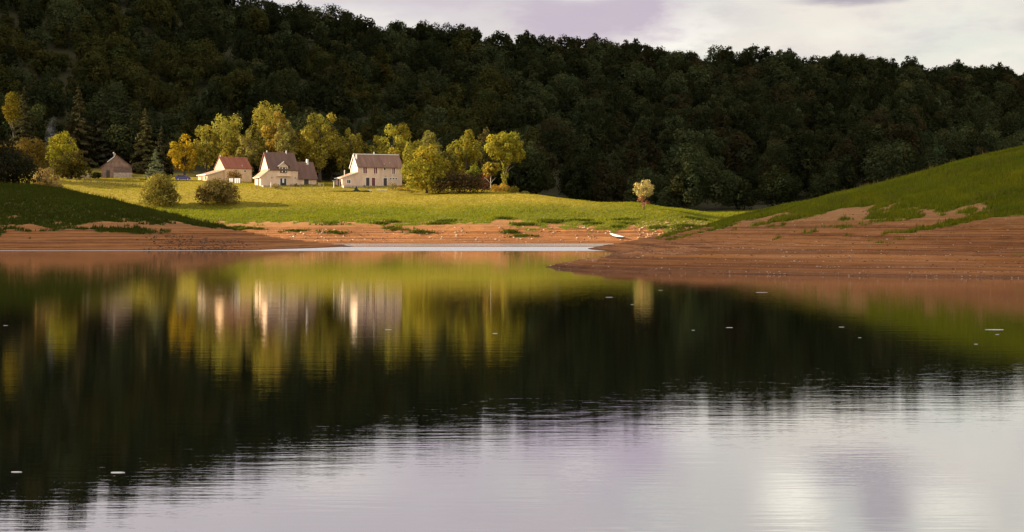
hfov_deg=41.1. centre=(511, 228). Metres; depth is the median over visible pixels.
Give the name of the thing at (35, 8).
hillside tree
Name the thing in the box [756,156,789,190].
hillside tree
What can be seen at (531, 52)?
hillside tree
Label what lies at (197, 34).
hillside tree
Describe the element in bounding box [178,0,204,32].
hillside tree
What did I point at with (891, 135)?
hillside tree
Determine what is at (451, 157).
broadleaf tree
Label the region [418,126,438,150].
hillside tree
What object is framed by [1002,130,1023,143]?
hillside tree
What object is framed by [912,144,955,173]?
hillside tree
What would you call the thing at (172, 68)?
hillside tree
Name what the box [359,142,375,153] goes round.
broadleaf tree
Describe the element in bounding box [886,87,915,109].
hillside tree
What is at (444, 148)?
hillside tree
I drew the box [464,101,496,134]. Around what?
hillside tree
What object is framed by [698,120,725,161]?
hillside tree
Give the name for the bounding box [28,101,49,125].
hillside tree
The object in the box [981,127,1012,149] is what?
hillside tree
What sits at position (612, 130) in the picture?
hillside tree
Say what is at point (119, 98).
hillside tree
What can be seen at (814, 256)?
stones
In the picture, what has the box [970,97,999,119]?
hillside tree
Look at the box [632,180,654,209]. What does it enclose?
lone tree
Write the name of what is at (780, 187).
hillside tree
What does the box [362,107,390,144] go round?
hillside tree
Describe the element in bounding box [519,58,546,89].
hillside tree
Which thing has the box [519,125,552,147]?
hillside tree
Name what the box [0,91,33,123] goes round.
hillside tree
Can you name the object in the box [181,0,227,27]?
hillside tree
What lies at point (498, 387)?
water
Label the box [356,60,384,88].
hillside tree
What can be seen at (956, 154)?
hillside tree
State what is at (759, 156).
hillside tree
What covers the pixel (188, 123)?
hillside tree
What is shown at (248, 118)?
hillside tree
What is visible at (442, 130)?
hillside tree
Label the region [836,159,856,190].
hillside tree
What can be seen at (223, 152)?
broadleaf tree
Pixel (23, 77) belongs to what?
hillside tree
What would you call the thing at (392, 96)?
hillside tree
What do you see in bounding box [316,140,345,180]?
broadleaf tree
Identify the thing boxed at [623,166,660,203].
hillside tree
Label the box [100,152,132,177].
stone barn
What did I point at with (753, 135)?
hillside tree
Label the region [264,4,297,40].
hillside tree
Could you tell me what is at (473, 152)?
hillside tree
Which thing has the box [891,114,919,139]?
hillside tree
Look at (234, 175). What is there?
shrub
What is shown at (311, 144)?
broadleaf tree
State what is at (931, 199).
grass
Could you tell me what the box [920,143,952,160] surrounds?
hillside tree
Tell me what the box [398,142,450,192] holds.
broadleaf tree
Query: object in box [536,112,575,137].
hillside tree
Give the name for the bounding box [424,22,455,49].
hillside tree
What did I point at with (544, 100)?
hillside tree
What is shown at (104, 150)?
conifer
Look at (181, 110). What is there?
hillside tree
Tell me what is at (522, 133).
hillside tree
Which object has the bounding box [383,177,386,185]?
door
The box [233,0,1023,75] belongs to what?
sky
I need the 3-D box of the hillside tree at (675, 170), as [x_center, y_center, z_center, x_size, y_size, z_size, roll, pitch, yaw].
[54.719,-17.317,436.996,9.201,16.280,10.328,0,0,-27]
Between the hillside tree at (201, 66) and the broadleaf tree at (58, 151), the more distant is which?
the hillside tree at (201, 66)
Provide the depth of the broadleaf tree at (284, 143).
391.49 m
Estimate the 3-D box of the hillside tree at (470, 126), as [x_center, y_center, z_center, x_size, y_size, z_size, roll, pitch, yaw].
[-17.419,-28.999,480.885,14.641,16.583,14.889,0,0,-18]
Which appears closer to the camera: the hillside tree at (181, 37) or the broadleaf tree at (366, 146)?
the broadleaf tree at (366, 146)
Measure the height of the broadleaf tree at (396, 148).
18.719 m
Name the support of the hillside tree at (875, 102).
on the ground at (988, 238)
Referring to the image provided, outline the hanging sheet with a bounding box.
[234,178,239,182]
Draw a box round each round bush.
[136,173,181,206]
[194,177,241,203]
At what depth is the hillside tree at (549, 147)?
499.77 m
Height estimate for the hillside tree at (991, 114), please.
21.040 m
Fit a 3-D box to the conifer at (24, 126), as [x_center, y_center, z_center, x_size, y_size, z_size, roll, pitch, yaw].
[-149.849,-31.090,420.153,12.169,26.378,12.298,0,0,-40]
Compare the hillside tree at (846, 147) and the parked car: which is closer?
the parked car
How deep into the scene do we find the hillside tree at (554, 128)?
504.59 m
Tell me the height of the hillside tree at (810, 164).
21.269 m
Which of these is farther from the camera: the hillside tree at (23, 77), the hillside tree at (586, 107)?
the hillside tree at (586, 107)
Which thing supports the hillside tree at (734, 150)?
on the ground at (988, 238)
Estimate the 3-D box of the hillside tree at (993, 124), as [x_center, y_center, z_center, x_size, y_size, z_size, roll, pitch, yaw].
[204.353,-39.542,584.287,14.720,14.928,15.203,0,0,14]
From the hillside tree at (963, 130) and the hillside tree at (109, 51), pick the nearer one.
the hillside tree at (963, 130)
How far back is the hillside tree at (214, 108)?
479.70 m
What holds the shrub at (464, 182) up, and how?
on the ground at (988, 238)
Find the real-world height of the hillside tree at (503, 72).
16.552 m
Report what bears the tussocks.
on the ground at (988, 238)
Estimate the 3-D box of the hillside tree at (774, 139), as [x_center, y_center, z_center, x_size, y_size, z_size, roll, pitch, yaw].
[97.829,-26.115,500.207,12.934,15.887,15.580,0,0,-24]
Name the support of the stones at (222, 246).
on the ground at (988, 238)
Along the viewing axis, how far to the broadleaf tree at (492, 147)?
370.09 m
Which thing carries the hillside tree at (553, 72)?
on the ground at (988, 238)
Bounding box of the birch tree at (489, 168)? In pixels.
[481,161,500,187]
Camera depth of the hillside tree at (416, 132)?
422.67 m
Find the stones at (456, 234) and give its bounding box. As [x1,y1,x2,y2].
[267,225,655,241]
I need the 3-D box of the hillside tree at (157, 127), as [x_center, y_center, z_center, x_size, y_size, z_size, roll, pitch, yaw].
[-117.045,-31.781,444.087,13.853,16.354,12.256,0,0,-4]
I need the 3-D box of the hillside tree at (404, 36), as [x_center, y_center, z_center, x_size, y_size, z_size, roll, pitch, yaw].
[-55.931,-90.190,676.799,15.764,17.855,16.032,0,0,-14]
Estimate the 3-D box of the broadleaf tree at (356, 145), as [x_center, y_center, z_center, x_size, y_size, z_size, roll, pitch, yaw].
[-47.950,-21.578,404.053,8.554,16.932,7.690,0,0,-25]
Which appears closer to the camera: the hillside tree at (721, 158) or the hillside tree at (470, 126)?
the hillside tree at (721, 158)
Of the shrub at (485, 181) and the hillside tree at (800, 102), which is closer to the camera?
the shrub at (485, 181)
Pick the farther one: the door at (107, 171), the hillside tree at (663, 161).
the hillside tree at (663, 161)
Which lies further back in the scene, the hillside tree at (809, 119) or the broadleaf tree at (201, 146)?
the hillside tree at (809, 119)
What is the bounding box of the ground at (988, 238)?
[0,0,1023,278]
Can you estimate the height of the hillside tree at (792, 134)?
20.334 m
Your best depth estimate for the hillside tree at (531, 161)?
406.80 m
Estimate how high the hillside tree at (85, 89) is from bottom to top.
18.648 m
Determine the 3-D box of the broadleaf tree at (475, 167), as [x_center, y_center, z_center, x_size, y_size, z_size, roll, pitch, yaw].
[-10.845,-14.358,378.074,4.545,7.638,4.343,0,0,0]
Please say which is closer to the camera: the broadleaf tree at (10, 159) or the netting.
the broadleaf tree at (10, 159)
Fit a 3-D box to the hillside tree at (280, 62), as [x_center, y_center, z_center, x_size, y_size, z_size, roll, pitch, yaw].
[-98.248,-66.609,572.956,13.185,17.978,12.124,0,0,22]
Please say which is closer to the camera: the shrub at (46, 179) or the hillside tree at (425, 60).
the shrub at (46, 179)
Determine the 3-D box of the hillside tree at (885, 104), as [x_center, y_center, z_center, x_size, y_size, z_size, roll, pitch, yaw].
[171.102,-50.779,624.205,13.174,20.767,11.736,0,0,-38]
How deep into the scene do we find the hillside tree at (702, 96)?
652.84 m
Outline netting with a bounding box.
[333,186,369,191]
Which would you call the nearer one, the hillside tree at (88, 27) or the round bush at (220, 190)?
the round bush at (220, 190)
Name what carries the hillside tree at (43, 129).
on the ground at (988, 238)
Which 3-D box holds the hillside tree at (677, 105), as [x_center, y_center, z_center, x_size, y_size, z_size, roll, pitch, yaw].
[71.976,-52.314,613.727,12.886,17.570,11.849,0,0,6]
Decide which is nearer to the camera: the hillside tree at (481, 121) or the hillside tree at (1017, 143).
the hillside tree at (1017, 143)
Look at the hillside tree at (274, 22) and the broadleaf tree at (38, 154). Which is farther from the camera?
the hillside tree at (274, 22)
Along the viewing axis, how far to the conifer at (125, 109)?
438.46 m
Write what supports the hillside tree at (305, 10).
on the ground at (988, 238)
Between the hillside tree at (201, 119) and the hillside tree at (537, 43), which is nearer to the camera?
the hillside tree at (201, 119)
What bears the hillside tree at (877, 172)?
on the ground at (988, 238)
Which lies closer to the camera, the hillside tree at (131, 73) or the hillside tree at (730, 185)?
the hillside tree at (730, 185)
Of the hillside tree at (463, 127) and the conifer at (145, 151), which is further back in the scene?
the hillside tree at (463, 127)
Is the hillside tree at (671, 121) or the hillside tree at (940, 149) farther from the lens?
the hillside tree at (671, 121)
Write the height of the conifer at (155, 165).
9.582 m
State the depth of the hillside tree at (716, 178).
443.06 m
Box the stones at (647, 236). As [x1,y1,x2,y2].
[637,219,705,237]
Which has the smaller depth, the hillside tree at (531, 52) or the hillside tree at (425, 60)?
the hillside tree at (425, 60)
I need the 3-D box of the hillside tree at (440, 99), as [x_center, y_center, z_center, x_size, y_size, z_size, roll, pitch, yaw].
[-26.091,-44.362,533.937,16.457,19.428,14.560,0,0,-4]
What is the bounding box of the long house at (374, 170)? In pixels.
[334,152,401,187]
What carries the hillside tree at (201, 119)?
on the ground at (988, 238)
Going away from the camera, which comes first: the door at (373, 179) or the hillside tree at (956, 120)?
the door at (373, 179)
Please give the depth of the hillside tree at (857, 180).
461.01 m
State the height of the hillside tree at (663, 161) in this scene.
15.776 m
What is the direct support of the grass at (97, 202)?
on the ground at (988, 238)
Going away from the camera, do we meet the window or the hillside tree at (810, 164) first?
the window
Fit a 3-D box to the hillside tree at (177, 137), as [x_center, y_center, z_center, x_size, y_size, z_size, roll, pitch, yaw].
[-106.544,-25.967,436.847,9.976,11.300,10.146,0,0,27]
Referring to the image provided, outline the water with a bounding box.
[0,243,1023,531]
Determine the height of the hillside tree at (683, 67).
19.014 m
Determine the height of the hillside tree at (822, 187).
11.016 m
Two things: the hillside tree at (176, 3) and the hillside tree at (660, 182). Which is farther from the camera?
the hillside tree at (176, 3)
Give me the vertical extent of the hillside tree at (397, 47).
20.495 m
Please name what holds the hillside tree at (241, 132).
on the ground at (988, 238)
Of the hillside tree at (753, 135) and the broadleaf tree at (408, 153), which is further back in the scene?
the hillside tree at (753, 135)
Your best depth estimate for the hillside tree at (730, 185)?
407.30 m
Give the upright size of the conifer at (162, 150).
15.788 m
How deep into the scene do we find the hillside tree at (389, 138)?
426.17 m
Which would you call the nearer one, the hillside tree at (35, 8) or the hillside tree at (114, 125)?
the hillside tree at (114, 125)
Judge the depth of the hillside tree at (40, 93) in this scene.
472.02 m
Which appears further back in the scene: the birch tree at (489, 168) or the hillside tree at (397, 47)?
the hillside tree at (397, 47)
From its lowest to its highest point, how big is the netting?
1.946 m
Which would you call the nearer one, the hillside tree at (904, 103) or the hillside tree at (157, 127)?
the hillside tree at (157, 127)
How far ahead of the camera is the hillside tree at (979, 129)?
566.07 m
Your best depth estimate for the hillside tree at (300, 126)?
416.27 m
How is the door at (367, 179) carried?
in the long house at (374, 170)
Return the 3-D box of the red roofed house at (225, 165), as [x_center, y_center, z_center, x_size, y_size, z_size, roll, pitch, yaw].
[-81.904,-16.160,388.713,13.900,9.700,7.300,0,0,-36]
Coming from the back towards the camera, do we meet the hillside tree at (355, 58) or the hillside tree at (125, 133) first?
the hillside tree at (355, 58)
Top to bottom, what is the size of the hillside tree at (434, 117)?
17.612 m
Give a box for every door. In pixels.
[106,170,109,177]
[280,178,286,185]
[365,177,369,185]
[371,177,375,185]
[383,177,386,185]
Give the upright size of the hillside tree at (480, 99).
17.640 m
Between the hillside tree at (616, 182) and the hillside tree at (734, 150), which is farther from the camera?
the hillside tree at (734, 150)
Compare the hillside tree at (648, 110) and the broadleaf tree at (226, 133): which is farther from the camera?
the hillside tree at (648, 110)
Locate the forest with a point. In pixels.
(634, 67)
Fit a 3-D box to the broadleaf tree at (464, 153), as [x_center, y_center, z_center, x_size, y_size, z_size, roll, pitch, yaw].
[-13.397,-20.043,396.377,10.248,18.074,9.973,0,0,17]
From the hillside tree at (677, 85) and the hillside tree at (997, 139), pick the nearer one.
the hillside tree at (997, 139)
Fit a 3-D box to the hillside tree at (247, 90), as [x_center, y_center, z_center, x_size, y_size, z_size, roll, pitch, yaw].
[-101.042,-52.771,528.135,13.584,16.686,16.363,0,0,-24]
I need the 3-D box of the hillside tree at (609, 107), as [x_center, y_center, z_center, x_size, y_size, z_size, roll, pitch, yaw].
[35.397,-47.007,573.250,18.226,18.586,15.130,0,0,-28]
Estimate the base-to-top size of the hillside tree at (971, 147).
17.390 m
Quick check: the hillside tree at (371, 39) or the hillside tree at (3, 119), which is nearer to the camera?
the hillside tree at (3, 119)
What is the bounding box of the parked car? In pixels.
[175,175,190,179]
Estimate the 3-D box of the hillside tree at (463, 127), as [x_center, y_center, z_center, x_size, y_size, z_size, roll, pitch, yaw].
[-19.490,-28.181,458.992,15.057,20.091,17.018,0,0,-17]
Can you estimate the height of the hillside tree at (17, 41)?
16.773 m
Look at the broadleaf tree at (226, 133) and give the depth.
405.40 m
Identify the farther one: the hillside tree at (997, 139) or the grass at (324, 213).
the hillside tree at (997, 139)
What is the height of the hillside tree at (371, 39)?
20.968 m
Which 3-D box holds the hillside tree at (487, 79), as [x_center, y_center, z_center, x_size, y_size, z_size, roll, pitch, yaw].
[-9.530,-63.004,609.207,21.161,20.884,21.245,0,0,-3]
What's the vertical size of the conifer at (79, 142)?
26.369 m
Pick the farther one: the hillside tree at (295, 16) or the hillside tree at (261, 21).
the hillside tree at (295, 16)
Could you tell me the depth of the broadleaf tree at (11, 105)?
422.80 m
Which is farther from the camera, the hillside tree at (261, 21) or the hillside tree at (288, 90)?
the hillside tree at (261, 21)
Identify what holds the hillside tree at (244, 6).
on the ground at (988, 238)
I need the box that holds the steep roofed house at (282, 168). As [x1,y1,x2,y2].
[253,150,317,186]
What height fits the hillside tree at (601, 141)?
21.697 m
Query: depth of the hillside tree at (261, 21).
642.04 m
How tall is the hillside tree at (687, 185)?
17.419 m
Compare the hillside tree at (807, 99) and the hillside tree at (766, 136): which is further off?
the hillside tree at (807, 99)
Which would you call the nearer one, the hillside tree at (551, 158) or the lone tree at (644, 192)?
the lone tree at (644, 192)
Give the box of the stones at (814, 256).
[550,205,1023,277]
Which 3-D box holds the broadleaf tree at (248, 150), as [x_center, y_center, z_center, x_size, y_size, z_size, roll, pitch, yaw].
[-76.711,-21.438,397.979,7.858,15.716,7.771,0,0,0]
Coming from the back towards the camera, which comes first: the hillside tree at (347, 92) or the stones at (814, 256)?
the hillside tree at (347, 92)
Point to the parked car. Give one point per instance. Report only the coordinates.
(177, 177)
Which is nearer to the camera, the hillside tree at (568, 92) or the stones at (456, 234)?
the stones at (456, 234)
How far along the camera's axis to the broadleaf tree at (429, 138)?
406.75 m
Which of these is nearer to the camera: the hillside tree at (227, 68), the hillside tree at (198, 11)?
the hillside tree at (227, 68)
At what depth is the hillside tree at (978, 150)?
446.86 m
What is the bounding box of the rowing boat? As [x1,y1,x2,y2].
[610,233,623,237]
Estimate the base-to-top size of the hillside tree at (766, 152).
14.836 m
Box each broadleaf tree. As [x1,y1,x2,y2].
[0,137,52,171]
[0,140,44,183]
[2,91,26,140]
[45,131,78,174]
[167,134,197,174]
[191,124,219,172]
[204,113,252,162]
[218,148,234,156]
[235,130,261,173]
[244,100,291,167]
[261,111,291,151]
[273,120,298,153]
[295,112,344,181]
[295,130,313,161]
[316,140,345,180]
[336,127,364,172]
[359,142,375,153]
[368,122,412,165]
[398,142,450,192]
[402,140,425,181]
[420,130,442,174]
[435,148,459,177]
[446,129,481,175]
[465,164,480,180]
[476,127,499,189]
[484,131,526,191]
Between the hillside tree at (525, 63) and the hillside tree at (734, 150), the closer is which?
the hillside tree at (734, 150)
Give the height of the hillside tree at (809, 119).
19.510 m
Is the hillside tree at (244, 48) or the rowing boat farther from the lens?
the hillside tree at (244, 48)
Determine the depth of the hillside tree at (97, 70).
502.63 m
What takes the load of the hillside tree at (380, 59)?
on the ground at (988, 238)
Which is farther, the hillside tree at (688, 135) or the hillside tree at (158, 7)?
the hillside tree at (158, 7)
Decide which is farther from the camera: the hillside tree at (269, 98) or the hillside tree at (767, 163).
the hillside tree at (269, 98)
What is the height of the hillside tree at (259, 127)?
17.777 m
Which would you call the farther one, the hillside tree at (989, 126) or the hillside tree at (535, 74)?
the hillside tree at (535, 74)
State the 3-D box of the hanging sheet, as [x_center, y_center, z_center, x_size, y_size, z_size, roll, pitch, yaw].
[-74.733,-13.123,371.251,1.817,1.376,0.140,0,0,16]
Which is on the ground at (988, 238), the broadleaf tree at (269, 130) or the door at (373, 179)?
the broadleaf tree at (269, 130)
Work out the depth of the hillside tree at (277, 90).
518.97 m
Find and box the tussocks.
[228,215,714,237]
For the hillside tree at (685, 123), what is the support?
on the ground at (988, 238)
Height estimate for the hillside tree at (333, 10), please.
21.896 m
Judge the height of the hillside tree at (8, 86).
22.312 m
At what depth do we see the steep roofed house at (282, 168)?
368.18 m
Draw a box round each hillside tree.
[0,23,31,64]
[0,65,22,97]
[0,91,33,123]
[0,93,26,137]
[0,104,53,149]
[0,127,7,145]
[8,63,35,103]
[16,0,44,34]
[19,73,60,120]
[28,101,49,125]
[42,0,95,41]
[62,102,108,150]
[64,80,102,128]
[68,13,101,48]
[73,0,106,31]
[73,51,111,91]
[86,79,139,130]
[87,0,115,23]
[99,108,155,160]
[100,31,135,71]
[105,54,150,101]
[108,111,137,151]
[133,0,180,27]
[133,70,169,112]
[137,107,173,148]
[142,40,184,81]
[157,31,193,67]
[163,96,217,133]
[164,0,181,11]
[165,131,192,162]
[175,111,202,148]
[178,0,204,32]
[180,38,225,82]
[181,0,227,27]
[185,12,229,57]
[190,104,230,142]
[206,105,230,125]
[219,58,249,85]
[222,66,257,113]
[228,29,263,64]
[233,74,268,111]
[234,0,270,22]
[234,125,246,151]
[240,4,272,36]
[240,105,266,137]
[243,71,284,115]
[244,8,269,37]
[252,92,273,110]
[252,115,277,151]
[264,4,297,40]
[264,49,291,82]
[264,93,283,116]
[265,68,308,107]
[271,3,313,35]
[275,108,330,172]
[288,0,314,39]
[297,43,336,75]
[302,114,341,155]
[311,3,356,39]
[314,121,351,175]
[323,73,355,124]
[323,81,351,111]
[337,51,370,85]
[350,123,373,142]
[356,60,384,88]
[358,26,398,62]
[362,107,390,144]
[368,45,392,89]
[372,28,410,67]
[372,126,405,178]
[375,76,420,117]
[388,30,415,63]
[399,112,427,172]
[407,40,442,76]
[414,66,448,98]
[414,104,448,131]
[418,120,454,145]
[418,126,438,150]
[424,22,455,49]
[428,92,460,120]
[433,128,469,179]
[434,116,474,150]
[454,123,482,148]
[463,119,485,146]
[463,138,482,169]
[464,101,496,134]
[468,88,502,122]
[469,65,514,103]
[475,143,515,185]
[479,58,514,86]
[487,100,527,134]
[499,135,556,192]
[511,124,534,138]
[515,51,547,84]
[516,142,559,193]
[519,46,550,72]
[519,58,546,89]
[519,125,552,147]
[520,34,551,58]
[529,117,574,163]
[533,87,558,123]
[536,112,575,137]
[539,130,570,164]
[543,60,572,96]
[545,74,582,112]
[566,155,596,200]
[571,97,608,143]
[573,112,612,157]
[578,94,615,126]
[582,112,619,155]
[587,159,628,201]
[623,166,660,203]
[625,146,671,181]
[627,115,662,146]
[629,96,657,122]
[648,172,668,204]
[649,111,684,143]
[657,132,676,155]
[658,127,699,174]
[658,141,726,207]
[659,116,683,140]
[660,69,690,95]
[660,94,686,113]
[662,95,691,120]
[666,128,708,174]
[667,108,690,131]
[669,151,706,209]
[670,151,682,180]
[671,58,697,77]
[685,85,709,107]
[696,127,724,166]
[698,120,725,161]
[703,155,731,173]
[706,164,732,197]
[711,169,749,208]
[720,130,758,173]
[742,123,765,163]
[742,146,760,166]
[753,140,802,175]
[755,165,801,206]
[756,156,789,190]
[758,130,773,162]
[760,140,785,164]
[762,137,784,157]
[777,128,820,179]
[786,95,811,123]
[787,131,822,195]
[791,89,823,113]
[802,97,823,131]
[805,83,820,112]
[808,169,840,198]
[820,136,859,184]
[820,154,856,188]
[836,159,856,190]
[846,95,869,121]
[852,141,889,185]
[854,153,875,183]
[860,138,916,185]
[862,106,888,124]
[864,82,902,114]
[869,120,887,141]
[871,95,893,119]
[880,121,921,152]
[883,140,890,151]
[884,145,922,172]
[884,157,906,180]
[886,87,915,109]
[890,145,922,173]
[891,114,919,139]
[897,99,926,127]
[905,106,926,132]
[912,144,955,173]
[915,136,940,163]
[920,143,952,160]
[931,135,970,163]
[932,121,975,142]
[946,110,977,136]
[946,115,979,135]
[959,131,1000,156]
[959,144,988,159]
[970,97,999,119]
[972,100,1003,127]
[973,118,997,133]
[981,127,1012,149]
[983,122,1011,138]
[985,119,1005,135]
[993,130,1023,151]
[994,115,1023,141]
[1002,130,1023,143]
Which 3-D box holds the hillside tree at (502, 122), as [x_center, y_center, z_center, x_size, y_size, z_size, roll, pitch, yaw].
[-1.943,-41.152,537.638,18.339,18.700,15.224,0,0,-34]
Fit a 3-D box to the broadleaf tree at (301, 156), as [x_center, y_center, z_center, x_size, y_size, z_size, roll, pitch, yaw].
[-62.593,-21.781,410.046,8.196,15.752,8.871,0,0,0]
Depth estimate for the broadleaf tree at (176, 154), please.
404.94 m
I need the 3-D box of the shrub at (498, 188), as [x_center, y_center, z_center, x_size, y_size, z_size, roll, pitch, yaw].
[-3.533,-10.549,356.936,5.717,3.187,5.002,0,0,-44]
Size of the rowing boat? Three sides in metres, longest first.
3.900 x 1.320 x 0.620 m
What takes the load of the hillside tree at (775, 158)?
on the ground at (988, 238)
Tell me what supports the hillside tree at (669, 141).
on the ground at (988, 238)
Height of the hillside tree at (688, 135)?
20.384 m
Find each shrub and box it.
[31,167,63,187]
[226,169,241,182]
[396,186,409,190]
[429,170,491,193]
[478,172,492,189]
[489,183,509,191]
[508,186,518,192]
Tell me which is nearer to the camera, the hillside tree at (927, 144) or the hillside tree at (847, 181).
the hillside tree at (847, 181)
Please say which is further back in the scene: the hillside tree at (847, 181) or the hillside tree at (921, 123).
the hillside tree at (921, 123)
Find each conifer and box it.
[11,86,40,167]
[63,87,99,165]
[90,94,117,163]
[109,96,135,160]
[129,108,156,172]
[143,149,169,179]
[153,126,173,174]
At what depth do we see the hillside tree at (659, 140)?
507.92 m
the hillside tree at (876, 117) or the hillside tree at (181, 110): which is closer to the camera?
the hillside tree at (181, 110)
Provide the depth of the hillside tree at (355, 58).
582.24 m
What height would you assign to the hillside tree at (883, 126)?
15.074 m
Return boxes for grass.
[0,182,266,238]
[20,177,755,233]
[642,144,1023,242]
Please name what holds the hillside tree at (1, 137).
on the ground at (988, 238)
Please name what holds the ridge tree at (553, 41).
on the ground at (988, 238)
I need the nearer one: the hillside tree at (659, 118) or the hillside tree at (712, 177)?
the hillside tree at (712, 177)
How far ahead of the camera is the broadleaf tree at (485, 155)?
403.51 m
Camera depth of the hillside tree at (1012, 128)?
533.65 m
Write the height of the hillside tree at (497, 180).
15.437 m
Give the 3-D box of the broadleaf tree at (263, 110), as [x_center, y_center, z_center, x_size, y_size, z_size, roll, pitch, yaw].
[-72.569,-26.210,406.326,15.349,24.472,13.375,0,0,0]
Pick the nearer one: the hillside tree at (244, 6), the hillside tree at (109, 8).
the hillside tree at (109, 8)
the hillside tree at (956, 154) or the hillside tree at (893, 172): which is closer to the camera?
the hillside tree at (893, 172)
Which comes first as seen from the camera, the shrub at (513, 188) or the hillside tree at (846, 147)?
the shrub at (513, 188)
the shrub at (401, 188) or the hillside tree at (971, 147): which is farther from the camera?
the hillside tree at (971, 147)
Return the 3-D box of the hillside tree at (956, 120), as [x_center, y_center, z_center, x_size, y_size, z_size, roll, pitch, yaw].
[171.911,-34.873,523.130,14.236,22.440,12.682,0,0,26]
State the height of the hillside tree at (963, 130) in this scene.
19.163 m
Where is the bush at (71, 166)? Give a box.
[51,150,91,179]
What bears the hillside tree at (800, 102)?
on the ground at (988, 238)
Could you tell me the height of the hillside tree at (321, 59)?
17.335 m
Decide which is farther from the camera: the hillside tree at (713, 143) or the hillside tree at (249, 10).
the hillside tree at (249, 10)
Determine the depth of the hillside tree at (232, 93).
520.34 m
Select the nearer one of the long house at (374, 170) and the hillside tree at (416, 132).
the long house at (374, 170)
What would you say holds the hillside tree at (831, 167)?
on the ground at (988, 238)
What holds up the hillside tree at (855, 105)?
on the ground at (988, 238)
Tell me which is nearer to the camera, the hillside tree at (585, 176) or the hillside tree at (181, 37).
the hillside tree at (585, 176)
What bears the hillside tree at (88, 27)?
on the ground at (988, 238)
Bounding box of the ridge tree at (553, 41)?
[539,36,565,46]
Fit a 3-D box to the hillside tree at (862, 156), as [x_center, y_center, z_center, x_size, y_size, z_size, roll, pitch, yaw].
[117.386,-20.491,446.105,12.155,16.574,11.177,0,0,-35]
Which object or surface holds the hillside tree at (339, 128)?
on the ground at (988, 238)
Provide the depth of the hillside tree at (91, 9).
582.37 m
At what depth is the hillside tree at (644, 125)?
536.78 m
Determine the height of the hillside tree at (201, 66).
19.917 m
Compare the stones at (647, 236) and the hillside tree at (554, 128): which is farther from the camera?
the hillside tree at (554, 128)
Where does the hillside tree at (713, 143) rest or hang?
on the ground at (988, 238)
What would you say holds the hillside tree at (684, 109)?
on the ground at (988, 238)
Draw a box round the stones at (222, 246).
[137,232,260,249]
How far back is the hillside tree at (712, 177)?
409.71 m
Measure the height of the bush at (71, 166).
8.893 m
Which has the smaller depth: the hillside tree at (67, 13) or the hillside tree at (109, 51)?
the hillside tree at (109, 51)
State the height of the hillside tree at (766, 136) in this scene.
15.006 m
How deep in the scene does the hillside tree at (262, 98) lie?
472.92 m
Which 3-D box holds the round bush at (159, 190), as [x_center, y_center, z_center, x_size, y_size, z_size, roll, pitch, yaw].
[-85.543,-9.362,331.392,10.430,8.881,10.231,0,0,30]
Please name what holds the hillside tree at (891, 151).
on the ground at (988, 238)
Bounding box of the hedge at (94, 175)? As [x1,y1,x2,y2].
[90,171,101,178]
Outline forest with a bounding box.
[0,0,1023,209]
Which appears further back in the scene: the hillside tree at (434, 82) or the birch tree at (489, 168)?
the hillside tree at (434, 82)
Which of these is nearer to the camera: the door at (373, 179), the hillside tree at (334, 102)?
the door at (373, 179)
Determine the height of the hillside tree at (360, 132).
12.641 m
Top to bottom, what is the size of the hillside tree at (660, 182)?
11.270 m
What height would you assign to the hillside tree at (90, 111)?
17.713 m
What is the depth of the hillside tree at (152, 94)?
499.71 m
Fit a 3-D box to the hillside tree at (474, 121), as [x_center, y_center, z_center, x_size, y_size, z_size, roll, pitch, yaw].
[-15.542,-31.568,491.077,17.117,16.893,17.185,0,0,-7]
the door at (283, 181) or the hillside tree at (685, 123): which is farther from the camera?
the hillside tree at (685, 123)
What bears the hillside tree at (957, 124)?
on the ground at (988, 238)
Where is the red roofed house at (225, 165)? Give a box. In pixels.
[196,155,251,181]
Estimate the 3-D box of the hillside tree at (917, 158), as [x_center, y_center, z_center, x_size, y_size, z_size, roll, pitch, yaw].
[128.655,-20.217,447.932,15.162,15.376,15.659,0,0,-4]
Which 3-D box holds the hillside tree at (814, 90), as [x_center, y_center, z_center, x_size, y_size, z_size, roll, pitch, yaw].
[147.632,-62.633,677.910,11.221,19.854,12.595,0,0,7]
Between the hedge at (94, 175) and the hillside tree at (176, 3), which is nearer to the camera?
the hedge at (94, 175)
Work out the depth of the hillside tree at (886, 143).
478.43 m
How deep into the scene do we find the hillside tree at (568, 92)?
620.35 m
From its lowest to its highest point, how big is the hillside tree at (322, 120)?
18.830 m

